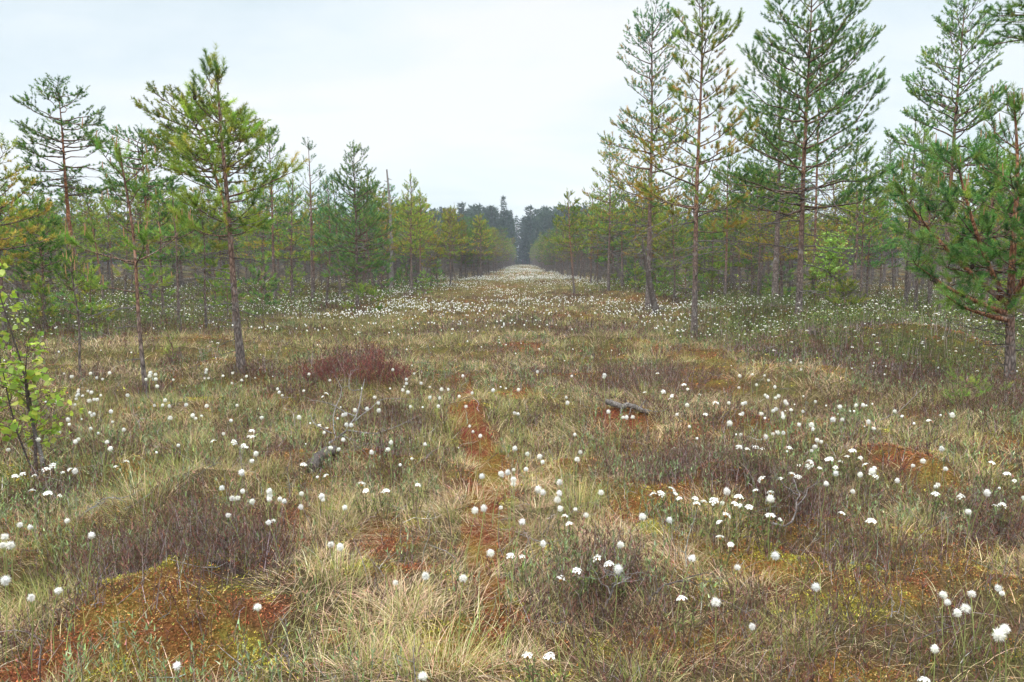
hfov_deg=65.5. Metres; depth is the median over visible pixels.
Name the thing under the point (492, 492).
litter
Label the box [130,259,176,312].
pine seedling
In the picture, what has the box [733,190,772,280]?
pine tree
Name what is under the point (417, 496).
labrador tea
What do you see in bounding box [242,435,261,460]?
labrador tea
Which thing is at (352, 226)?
pine tree
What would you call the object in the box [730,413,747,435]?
labrador tea
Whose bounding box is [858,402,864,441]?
cotton grass
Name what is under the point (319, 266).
pine tree
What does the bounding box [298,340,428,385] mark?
heather bush
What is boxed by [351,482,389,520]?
labrador tea
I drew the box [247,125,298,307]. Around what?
pine tree
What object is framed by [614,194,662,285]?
pine tree
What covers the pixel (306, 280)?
pine tree
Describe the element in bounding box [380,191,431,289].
pine tree
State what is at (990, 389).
pine seedling
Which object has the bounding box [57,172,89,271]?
pine tree
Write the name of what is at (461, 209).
conifer tree
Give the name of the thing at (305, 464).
labrador tea
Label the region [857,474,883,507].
labrador tea
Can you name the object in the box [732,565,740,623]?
cotton grass
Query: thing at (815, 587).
cotton grass
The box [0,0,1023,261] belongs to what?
sky
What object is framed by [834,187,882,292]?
pine tree
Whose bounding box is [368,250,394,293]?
pine seedling
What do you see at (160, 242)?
pine tree
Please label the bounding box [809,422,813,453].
cotton grass
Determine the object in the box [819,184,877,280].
pine tree
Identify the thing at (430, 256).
pine tree
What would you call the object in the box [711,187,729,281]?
pine tree
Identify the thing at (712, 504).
labrador tea
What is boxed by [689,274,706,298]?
pine seedling
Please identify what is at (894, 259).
pine tree
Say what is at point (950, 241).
pine tree
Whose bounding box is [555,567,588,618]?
labrador tea
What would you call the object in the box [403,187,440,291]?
pine tree
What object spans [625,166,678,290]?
pine tree
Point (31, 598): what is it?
cotton grass
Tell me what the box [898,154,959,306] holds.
pine tree
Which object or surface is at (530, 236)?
conifer tree
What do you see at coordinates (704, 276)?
pine seedling
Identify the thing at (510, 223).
conifer tree
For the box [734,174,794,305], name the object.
pine tree
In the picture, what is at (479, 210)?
conifer tree
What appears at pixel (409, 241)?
pine tree
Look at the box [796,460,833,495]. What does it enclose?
labrador tea
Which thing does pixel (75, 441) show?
cotton grass
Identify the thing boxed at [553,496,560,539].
cotton grass
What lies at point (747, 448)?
labrador tea
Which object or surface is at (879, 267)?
pine tree
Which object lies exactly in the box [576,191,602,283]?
pine tree
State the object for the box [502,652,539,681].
labrador tea
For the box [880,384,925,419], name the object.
fallen branch
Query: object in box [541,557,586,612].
labrador tea
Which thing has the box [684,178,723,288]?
pine tree
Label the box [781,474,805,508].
labrador tea
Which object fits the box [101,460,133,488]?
labrador tea
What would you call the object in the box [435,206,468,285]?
pine tree
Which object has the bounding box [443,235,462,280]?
pine tree
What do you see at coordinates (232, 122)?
pine tree
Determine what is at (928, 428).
labrador tea
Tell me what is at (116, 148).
pine tree
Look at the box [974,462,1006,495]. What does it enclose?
labrador tea
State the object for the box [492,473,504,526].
cotton grass
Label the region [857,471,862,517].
cotton grass
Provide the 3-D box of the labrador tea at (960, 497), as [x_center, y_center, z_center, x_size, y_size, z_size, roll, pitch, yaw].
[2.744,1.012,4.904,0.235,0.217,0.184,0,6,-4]
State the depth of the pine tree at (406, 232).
49.15 m
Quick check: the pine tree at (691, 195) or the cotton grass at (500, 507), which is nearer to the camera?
the cotton grass at (500, 507)
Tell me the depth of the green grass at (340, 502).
5.38 m
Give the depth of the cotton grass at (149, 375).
8.09 m
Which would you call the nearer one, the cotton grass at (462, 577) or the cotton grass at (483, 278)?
the cotton grass at (462, 577)
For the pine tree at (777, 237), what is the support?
on the ground at (936, 580)
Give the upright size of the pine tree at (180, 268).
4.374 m
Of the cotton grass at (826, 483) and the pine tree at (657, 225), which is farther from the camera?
the pine tree at (657, 225)
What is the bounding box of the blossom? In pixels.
[8,281,1023,371]
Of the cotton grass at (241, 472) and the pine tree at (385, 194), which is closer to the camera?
the cotton grass at (241, 472)
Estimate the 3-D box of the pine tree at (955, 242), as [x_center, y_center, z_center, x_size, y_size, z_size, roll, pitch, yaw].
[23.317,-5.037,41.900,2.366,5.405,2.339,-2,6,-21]
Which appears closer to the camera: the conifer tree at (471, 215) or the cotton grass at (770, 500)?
the cotton grass at (770, 500)
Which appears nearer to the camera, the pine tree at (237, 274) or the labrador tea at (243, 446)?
the labrador tea at (243, 446)
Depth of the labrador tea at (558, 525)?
4.45 m
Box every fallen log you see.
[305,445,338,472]
[605,399,649,415]
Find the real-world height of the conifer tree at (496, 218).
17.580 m
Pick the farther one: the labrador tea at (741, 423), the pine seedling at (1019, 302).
the pine seedling at (1019, 302)
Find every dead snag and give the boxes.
[381,169,404,291]
[624,242,669,314]
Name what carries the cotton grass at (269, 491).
on the ground at (936, 580)
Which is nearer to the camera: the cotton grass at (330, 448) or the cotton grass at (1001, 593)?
the cotton grass at (1001, 593)
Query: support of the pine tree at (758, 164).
on the ground at (936, 580)
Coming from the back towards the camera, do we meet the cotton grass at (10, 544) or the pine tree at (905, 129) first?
the pine tree at (905, 129)
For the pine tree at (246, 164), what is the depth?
15.97 m
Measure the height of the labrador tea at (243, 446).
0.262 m
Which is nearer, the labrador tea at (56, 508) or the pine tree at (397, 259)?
the labrador tea at (56, 508)
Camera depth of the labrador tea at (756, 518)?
4.43 m
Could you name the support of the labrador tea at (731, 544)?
on the ground at (936, 580)
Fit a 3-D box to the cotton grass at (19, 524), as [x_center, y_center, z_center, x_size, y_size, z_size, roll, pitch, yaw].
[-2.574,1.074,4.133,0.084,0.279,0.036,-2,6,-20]
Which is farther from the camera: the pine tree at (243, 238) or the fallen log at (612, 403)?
the pine tree at (243, 238)
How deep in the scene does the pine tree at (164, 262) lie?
37.30 m
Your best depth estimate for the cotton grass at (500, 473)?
4.90 m
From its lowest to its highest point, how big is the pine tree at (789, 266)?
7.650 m
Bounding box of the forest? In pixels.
[0,202,994,264]
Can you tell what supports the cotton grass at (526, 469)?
on the ground at (936, 580)
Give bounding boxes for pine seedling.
[23,272,61,332]
[32,294,57,322]
[46,284,76,323]
[67,260,117,337]
[68,258,104,302]
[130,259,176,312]
[155,330,189,359]
[194,249,238,310]
[210,262,244,317]
[213,287,229,301]
[237,252,282,315]
[279,262,305,299]
[293,262,308,285]
[341,279,384,315]
[346,265,366,288]
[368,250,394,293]
[395,267,409,289]
[396,258,417,288]
[415,268,431,293]
[429,260,445,287]
[606,272,620,290]
[620,253,633,286]
[624,255,644,285]
[627,261,645,292]
[632,265,658,291]
[641,259,668,293]
[653,267,671,296]
[667,270,682,287]
[672,257,701,299]
[686,260,707,295]
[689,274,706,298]
[699,270,721,303]
[741,260,760,286]
[750,275,767,295]
[760,261,795,305]
[762,280,790,299]
[803,261,829,306]
[817,260,851,302]
[824,276,870,317]
[965,379,1013,404]
[988,271,1023,321]
[988,278,1016,326]
[1003,261,1023,331]
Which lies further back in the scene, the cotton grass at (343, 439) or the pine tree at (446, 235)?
the pine tree at (446, 235)
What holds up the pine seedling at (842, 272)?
on the ground at (936, 580)
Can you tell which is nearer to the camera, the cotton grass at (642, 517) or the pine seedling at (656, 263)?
the cotton grass at (642, 517)
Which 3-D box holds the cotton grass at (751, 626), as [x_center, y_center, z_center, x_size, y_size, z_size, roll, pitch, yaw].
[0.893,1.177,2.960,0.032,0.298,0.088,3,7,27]
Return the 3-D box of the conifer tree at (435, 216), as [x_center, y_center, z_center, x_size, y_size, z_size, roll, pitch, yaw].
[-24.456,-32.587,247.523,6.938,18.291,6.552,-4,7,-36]
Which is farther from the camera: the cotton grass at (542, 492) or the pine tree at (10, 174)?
the pine tree at (10, 174)
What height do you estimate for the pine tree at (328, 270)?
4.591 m
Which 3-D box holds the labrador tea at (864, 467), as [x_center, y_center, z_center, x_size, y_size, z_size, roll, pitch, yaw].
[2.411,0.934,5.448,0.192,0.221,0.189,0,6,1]
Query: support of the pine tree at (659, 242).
on the ground at (936, 580)
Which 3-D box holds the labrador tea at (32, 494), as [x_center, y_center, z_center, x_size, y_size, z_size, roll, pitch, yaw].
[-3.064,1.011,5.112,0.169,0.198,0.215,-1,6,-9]
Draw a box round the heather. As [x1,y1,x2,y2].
[0,280,1023,681]
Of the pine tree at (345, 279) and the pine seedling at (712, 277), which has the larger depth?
the pine tree at (345, 279)
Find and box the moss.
[0,296,1023,681]
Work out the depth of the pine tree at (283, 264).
50.17 m
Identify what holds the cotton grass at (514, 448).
on the ground at (936, 580)
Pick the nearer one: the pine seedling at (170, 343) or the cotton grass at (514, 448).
the cotton grass at (514, 448)
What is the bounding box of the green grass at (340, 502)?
[0,270,1023,681]
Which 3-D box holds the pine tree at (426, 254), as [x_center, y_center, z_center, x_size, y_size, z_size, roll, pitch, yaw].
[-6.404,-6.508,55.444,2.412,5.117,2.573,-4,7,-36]
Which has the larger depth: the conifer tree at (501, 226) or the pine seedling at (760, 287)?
the conifer tree at (501, 226)
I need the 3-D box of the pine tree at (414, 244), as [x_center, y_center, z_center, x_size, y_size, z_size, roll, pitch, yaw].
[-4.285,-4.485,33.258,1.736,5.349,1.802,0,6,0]
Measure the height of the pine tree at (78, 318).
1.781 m
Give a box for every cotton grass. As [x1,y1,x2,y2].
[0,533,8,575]
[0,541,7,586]
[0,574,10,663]
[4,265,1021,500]
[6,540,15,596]
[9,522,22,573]
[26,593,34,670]
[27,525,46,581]
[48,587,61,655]
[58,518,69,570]
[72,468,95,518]
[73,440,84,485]
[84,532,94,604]
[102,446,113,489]
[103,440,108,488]
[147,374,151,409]
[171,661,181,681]
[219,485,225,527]
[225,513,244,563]
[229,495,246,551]
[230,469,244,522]
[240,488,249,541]
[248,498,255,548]
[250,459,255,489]
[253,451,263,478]
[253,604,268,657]
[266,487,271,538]
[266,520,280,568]
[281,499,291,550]
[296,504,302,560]
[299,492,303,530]
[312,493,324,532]
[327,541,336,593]
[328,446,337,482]
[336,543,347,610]
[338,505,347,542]
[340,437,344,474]
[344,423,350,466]
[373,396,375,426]
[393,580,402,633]
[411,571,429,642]
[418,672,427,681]
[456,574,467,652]
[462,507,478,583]
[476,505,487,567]
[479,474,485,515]
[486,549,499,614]
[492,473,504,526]
[495,506,502,541]
[498,471,509,526]
[505,469,515,524]
[509,476,516,543]
[510,482,515,505]
[512,446,526,497]
[512,519,524,597]
[524,467,530,510]
[530,540,545,583]
[531,489,546,543]
[533,485,543,552]
[537,454,546,495]
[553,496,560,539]
[556,479,568,521]
[556,490,573,537]
[557,505,567,546]
[574,457,579,489]
[598,490,603,520]
[612,563,622,645]
[614,541,623,586]
[639,513,647,569]
[666,517,671,574]
[675,555,695,640]
[705,488,729,548]
[711,597,721,659]
[727,420,732,455]
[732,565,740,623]
[749,623,754,680]
[766,494,774,560]
[771,551,778,621]
[775,407,785,448]
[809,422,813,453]
[811,583,819,654]
[820,481,828,538]
[829,416,835,459]
[831,470,838,510]
[832,405,842,443]
[842,489,854,529]
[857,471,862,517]
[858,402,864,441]
[864,419,869,462]
[866,467,875,517]
[894,478,908,523]
[920,459,929,501]
[931,644,938,681]
[932,446,943,498]
[938,591,947,658]
[943,599,960,673]
[946,412,954,452]
[953,608,968,670]
[960,603,970,661]
[965,509,971,548]
[968,591,975,660]
[970,489,990,542]
[976,584,1001,636]
[992,626,1006,681]
[993,591,1004,632]
[1000,624,1010,681]
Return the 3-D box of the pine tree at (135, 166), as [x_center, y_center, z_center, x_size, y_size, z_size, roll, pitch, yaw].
[-10.877,-3.676,23.575,2.650,5.742,2.959,0,6,0]
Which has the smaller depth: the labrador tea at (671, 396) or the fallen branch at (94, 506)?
the fallen branch at (94, 506)
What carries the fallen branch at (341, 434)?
on the ground at (936, 580)
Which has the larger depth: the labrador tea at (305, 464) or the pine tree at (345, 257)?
the pine tree at (345, 257)
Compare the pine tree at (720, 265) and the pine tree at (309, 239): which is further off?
the pine tree at (309, 239)
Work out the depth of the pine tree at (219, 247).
18.25 m
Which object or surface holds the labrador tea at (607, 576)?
on the ground at (936, 580)
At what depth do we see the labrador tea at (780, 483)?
4.93 m
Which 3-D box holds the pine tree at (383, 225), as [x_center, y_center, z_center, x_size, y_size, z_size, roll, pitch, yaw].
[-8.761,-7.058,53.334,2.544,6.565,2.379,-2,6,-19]
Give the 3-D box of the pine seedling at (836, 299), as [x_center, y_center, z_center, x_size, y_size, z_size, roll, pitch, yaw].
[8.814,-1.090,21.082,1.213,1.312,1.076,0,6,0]
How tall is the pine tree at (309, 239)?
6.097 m
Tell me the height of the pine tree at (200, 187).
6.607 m
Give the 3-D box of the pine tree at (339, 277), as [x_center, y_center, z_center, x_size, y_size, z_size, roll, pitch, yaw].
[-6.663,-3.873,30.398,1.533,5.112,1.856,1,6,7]
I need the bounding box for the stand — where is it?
[6,197,1018,281]
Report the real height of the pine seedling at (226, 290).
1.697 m
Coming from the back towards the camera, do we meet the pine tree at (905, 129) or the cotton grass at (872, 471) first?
the pine tree at (905, 129)
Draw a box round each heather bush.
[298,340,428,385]
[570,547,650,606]
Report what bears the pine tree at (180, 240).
on the ground at (936, 580)
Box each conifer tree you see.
[427,208,439,262]
[436,206,442,234]
[451,202,470,235]
[465,204,478,217]
[466,213,479,228]
[471,203,484,221]
[483,213,493,228]
[484,205,502,239]
[488,209,500,231]
[497,196,517,264]
[497,210,516,243]
[499,218,510,240]
[510,219,519,263]
[514,215,523,262]
[515,218,528,263]
[521,205,539,264]
[524,217,537,263]
[527,217,543,255]
[533,212,554,239]
[542,213,551,236]
[548,209,560,232]
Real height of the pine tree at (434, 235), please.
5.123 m
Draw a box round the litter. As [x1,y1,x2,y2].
[0,314,1023,681]
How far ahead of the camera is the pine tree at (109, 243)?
34.62 m
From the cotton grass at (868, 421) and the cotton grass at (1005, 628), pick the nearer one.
the cotton grass at (1005, 628)
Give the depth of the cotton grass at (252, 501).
4.36 m
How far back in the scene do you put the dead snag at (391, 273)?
39.22 m
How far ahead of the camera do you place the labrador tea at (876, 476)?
5.38 m
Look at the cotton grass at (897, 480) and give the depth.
4.94 m
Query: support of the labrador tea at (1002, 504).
on the ground at (936, 580)
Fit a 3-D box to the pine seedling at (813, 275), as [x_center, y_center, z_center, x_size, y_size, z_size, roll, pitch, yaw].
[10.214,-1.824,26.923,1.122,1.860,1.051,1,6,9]
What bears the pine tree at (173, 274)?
on the ground at (936, 580)
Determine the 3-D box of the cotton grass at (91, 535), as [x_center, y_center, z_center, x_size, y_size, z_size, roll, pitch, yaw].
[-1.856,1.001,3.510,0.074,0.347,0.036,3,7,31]
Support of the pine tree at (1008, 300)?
on the ground at (936, 580)
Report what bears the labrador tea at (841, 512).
on the ground at (936, 580)
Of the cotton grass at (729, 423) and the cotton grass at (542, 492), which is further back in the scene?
the cotton grass at (729, 423)
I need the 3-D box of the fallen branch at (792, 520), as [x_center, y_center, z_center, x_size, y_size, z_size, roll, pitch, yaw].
[1.752,0.920,4.732,0.457,0.328,0.224,-2,6,-18]
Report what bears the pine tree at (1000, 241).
on the ground at (936, 580)
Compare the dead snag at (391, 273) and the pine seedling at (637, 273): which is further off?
the dead snag at (391, 273)
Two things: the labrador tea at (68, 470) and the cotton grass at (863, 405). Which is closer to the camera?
the labrador tea at (68, 470)
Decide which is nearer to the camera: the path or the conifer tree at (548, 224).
the path
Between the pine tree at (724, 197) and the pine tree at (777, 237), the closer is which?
the pine tree at (777, 237)
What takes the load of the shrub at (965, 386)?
on the ground at (936, 580)
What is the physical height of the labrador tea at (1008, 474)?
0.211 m
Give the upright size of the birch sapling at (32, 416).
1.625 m
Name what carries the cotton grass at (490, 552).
on the ground at (936, 580)
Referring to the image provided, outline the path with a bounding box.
[449,378,507,626]
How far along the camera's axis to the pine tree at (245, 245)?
41.33 m
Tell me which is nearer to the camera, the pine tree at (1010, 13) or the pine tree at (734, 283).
the pine tree at (1010, 13)
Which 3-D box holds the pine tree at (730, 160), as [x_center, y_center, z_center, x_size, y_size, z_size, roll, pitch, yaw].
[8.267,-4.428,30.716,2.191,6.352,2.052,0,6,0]
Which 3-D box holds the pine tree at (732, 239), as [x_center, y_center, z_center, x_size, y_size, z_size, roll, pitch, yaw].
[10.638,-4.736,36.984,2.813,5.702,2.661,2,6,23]
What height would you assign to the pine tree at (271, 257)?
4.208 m
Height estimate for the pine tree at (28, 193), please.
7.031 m
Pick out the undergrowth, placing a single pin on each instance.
(366, 475)
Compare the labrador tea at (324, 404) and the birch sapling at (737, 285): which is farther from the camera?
the birch sapling at (737, 285)
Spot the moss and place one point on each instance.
(264, 600)
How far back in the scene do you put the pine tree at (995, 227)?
26.20 m
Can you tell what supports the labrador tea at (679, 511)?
on the ground at (936, 580)
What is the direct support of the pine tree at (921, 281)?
on the ground at (936, 580)
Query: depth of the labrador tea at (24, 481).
5.30 m
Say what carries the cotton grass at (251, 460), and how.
on the ground at (936, 580)
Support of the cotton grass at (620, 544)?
on the ground at (936, 580)
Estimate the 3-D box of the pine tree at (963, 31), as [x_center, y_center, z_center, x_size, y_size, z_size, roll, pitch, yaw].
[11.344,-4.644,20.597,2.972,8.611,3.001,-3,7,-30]
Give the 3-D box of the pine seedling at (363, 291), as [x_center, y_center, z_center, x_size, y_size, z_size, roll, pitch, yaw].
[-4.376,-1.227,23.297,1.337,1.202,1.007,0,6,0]
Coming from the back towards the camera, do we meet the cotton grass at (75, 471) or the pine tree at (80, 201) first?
the pine tree at (80, 201)
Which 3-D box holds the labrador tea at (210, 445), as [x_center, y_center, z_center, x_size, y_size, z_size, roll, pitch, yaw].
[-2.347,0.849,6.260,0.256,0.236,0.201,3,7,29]
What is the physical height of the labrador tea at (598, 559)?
0.213 m
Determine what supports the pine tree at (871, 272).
on the ground at (936, 580)
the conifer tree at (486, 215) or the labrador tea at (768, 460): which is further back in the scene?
the conifer tree at (486, 215)
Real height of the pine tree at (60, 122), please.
6.237 m
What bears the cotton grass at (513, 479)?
on the ground at (936, 580)
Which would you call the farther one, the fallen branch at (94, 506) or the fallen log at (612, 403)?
the fallen log at (612, 403)
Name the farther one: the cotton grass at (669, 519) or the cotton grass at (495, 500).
the cotton grass at (495, 500)
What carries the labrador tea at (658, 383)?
on the ground at (936, 580)
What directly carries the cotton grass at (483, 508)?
on the path
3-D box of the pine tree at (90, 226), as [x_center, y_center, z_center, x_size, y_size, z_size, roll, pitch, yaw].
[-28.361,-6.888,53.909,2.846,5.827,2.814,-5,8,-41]
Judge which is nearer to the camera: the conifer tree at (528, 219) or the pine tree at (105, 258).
the pine tree at (105, 258)
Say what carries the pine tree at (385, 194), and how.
on the ground at (936, 580)
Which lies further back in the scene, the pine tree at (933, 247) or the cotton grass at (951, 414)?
the pine tree at (933, 247)
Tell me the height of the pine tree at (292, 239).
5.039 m
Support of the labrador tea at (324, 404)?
on the ground at (936, 580)
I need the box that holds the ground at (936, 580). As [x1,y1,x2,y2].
[0,262,1023,681]
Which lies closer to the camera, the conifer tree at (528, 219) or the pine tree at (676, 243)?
the pine tree at (676, 243)
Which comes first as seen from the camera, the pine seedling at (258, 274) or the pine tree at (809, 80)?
the pine tree at (809, 80)
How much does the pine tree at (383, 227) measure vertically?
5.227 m
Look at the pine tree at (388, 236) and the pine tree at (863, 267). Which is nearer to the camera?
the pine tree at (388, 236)
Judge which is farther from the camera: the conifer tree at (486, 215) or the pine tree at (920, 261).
the conifer tree at (486, 215)
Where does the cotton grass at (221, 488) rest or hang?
on the ground at (936, 580)
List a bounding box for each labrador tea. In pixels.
[0,474,33,512]
[20,472,46,501]
[23,480,46,509]
[23,491,64,525]
[34,467,62,499]
[50,463,80,494]
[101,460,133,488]
[195,435,223,459]
[224,439,256,464]
[242,429,268,453]
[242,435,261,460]
[286,463,318,498]
[308,470,334,495]
[316,424,335,446]
[318,392,331,411]
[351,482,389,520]
[367,488,393,522]
[407,483,427,516]
[500,553,539,591]
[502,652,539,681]
[522,652,569,681]
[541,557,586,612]
[546,514,573,545]
[555,521,584,559]
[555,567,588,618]
[569,551,616,591]
[588,561,626,609]
[638,484,665,517]
[650,373,667,393]
[653,487,693,525]
[659,595,700,649]
[661,391,680,411]
[670,497,695,530]
[673,501,710,546]
[678,383,694,402]
[680,496,704,530]
[681,497,731,541]
[694,413,712,436]
[704,399,724,419]
[704,512,741,558]
[704,535,748,574]
[719,501,750,543]
[728,494,759,532]
[729,445,762,478]
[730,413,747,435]
[732,505,766,547]
[733,476,776,522]
[746,513,787,550]
[750,513,785,558]
[751,446,777,476]
[765,472,799,505]
[778,446,801,472]
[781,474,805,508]
[785,461,816,483]
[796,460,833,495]
[820,457,848,489]
[824,457,852,485]
[826,511,854,548]
[838,455,857,483]
[840,449,869,480]
[845,518,880,558]
[855,463,881,492]
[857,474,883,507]
[863,475,883,493]
[895,676,929,681]
[916,491,944,528]
[919,419,937,441]
[940,492,974,522]
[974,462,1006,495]
[981,504,1017,532]
[984,503,1014,539]
[995,472,1023,501]
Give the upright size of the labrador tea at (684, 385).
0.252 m
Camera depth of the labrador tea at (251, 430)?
6.55 m
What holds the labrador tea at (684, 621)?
on the ground at (936, 580)
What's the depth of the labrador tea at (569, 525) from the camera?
4.25 m
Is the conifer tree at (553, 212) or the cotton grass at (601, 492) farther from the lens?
the conifer tree at (553, 212)
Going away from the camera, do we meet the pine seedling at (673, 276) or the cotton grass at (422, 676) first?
the cotton grass at (422, 676)
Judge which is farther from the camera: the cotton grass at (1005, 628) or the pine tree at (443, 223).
the pine tree at (443, 223)
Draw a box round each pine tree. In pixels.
[0,133,56,342]
[0,182,47,298]
[0,192,81,326]
[0,194,46,301]
[1,196,54,324]
[2,201,28,290]
[9,73,125,306]
[21,174,53,273]
[26,200,63,294]
[28,197,68,292]
[29,217,64,285]
[38,224,69,294]
[48,190,83,279]
[48,191,105,297]
[48,251,101,380]
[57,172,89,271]
[59,117,194,391]
[62,182,112,275]
[75,187,119,300]
[76,198,113,278]
[85,203,117,277]
[91,206,124,289]
[91,220,118,276]
[93,185,130,295]
[95,120,188,306]
[98,161,174,298]
[99,167,159,296]
[112,225,150,292]
[118,199,158,288]
[129,80,272,331]
[130,180,198,320]
[137,212,180,289]
[143,173,211,329]
[145,182,183,288]
[153,195,183,284]
[155,199,202,290]
[158,197,202,285]
[162,43,309,372]
[164,208,196,288]
[173,201,228,328]
[180,186,216,286]
[180,214,207,288]
[188,183,220,282]
[190,210,208,284]
[192,166,247,288]
[200,192,222,279]
[206,204,250,282]
[209,197,244,277]
[212,213,240,278]
[231,188,244,278]
[234,169,269,282]
[234,204,259,286]
[236,201,252,279]
[236,220,267,289]
[241,188,285,294]
[244,206,276,281]
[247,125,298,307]
[262,185,296,293]
[263,173,319,301]
[264,182,309,284]
[264,225,282,278]
[267,199,309,285]
[274,233,296,283]
[280,209,304,282]
[288,136,333,305]
[292,189,328,296]
[292,230,310,283]
[296,202,317,280]
[299,218,310,278]
[303,188,341,293]
[306,215,332,285]
[307,224,325,281]
[308,175,347,307]
[313,202,332,280]
[316,139,406,307]
[317,172,354,297]
[317,177,336,282]
[328,215,362,286]
[338,192,372,286]
[339,194,385,293]
[341,204,386,288]
[349,168,382,295]
[351,175,385,282]
[351,190,388,281]
[359,191,402,288]
[366,204,404,289]
[371,190,395,277]
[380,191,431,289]
[382,183,404,283]
[384,196,403,281]
[387,213,407,279]
[389,169,428,295]
[393,195,429,282]
[396,205,427,284]
[399,197,436,285]
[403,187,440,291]
[404,217,435,275]
[412,242,429,282]
[419,228,444,286]
[428,209,447,277]
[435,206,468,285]
[437,214,467,280]
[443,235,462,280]
[465,214,492,278]
[544,187,590,296]
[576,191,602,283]
[577,134,633,290]
[582,190,613,281]
[586,214,607,282]
[589,191,641,283]
[593,208,630,280]
[597,0,708,311]
[599,236,617,279]
[600,184,641,286]
[607,165,665,289]
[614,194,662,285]
[614,234,631,279]
[615,197,643,280]
[620,0,786,337]
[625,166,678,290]
[632,196,674,282]
[639,201,672,282]
[640,202,682,271]
[646,199,700,299]
[653,231,681,288]
[667,208,689,281]
[669,176,718,292]
[673,165,711,287]
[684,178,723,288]
[685,0,909,325]
[691,206,736,298]
[698,145,756,299]
[710,200,745,284]
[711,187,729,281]
[711,204,753,285]
[713,188,770,295]
[716,161,744,287]
[725,226,750,283]
[731,204,769,298]
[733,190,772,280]
[734,140,801,294]
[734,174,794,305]
[735,213,754,281]
[740,180,782,288]
[746,52,820,305]
[749,166,785,288]
[750,176,815,300]
[757,183,817,292]
[771,135,810,296]
[773,202,813,287]
[779,210,796,281]
[782,30,860,308]
[787,224,816,285]
[797,196,832,286]
[804,212,828,281]
[804,222,826,284]
[806,158,869,296]
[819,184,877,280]
[823,136,887,303]
[823,215,851,281]
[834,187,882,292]
[839,155,891,297]
[839,203,886,291]
[843,188,902,303]
[858,201,890,282]
[860,193,904,292]
[865,132,906,280]
[871,184,913,289]
[877,125,955,313]
[879,105,950,308]
[882,216,905,280]
[883,0,1023,315]
[884,82,1023,389]
[890,174,925,294]
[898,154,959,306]
[901,182,944,293]
[903,204,923,287]
[905,194,968,300]
[914,198,957,285]
[931,196,965,285]
[932,199,977,290]
[937,170,995,288]
[948,142,1023,331]
[966,156,1022,282]
[968,0,1023,48]
[972,148,1019,286]
[974,192,1021,288]
[975,155,1023,305]
[982,130,1023,329]
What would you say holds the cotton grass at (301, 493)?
on the ground at (936, 580)
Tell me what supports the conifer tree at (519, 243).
on the ground at (936, 580)
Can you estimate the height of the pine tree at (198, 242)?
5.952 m
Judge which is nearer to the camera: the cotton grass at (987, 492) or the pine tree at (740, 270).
the cotton grass at (987, 492)
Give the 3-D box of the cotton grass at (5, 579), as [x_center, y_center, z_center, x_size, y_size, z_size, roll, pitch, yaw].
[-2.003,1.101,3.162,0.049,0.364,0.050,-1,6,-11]
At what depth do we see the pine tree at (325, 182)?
45.41 m
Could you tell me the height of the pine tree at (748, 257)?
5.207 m
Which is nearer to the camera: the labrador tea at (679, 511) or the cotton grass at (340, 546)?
the cotton grass at (340, 546)
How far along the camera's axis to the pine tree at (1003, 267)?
23.59 m
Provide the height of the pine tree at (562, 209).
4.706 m
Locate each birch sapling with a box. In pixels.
[0,263,83,476]
[735,274,739,303]
[803,224,859,313]
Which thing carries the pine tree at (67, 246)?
on the ground at (936, 580)
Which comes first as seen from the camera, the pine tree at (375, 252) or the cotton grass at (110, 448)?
the cotton grass at (110, 448)
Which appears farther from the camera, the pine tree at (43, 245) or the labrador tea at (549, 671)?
the pine tree at (43, 245)
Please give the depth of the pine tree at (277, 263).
34.42 m
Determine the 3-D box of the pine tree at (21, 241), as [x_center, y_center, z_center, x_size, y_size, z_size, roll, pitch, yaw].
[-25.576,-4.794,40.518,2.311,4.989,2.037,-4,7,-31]
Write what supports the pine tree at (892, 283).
on the ground at (936, 580)
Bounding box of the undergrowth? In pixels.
[0,311,1023,681]
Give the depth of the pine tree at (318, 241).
50.67 m
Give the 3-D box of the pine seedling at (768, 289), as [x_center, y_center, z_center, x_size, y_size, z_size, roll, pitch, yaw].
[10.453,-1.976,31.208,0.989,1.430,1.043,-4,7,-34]
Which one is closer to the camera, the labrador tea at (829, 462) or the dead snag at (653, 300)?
the labrador tea at (829, 462)
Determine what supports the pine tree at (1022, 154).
on the ground at (936, 580)
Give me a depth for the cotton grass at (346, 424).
5.90 m
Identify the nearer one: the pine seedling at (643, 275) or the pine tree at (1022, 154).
the pine tree at (1022, 154)
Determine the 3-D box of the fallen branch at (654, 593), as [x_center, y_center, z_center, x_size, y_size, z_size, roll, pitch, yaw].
[0.809,1.134,3.743,0.620,0.112,0.219,-5,8,-41]
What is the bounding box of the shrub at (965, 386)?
[940,364,992,411]
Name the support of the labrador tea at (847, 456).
on the ground at (936, 580)
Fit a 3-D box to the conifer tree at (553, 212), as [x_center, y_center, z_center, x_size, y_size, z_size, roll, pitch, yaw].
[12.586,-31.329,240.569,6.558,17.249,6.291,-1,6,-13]
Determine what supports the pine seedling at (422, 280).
on the ground at (936, 580)
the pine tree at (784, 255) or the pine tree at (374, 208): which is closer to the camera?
the pine tree at (784, 255)
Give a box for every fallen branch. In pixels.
[85,488,151,511]
[303,365,412,445]
[638,573,724,606]
[766,470,828,526]
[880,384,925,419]
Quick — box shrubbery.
[0,281,1023,469]
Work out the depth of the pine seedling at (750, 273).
42.17 m
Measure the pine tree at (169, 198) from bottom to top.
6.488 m
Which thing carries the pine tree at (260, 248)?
on the ground at (936, 580)

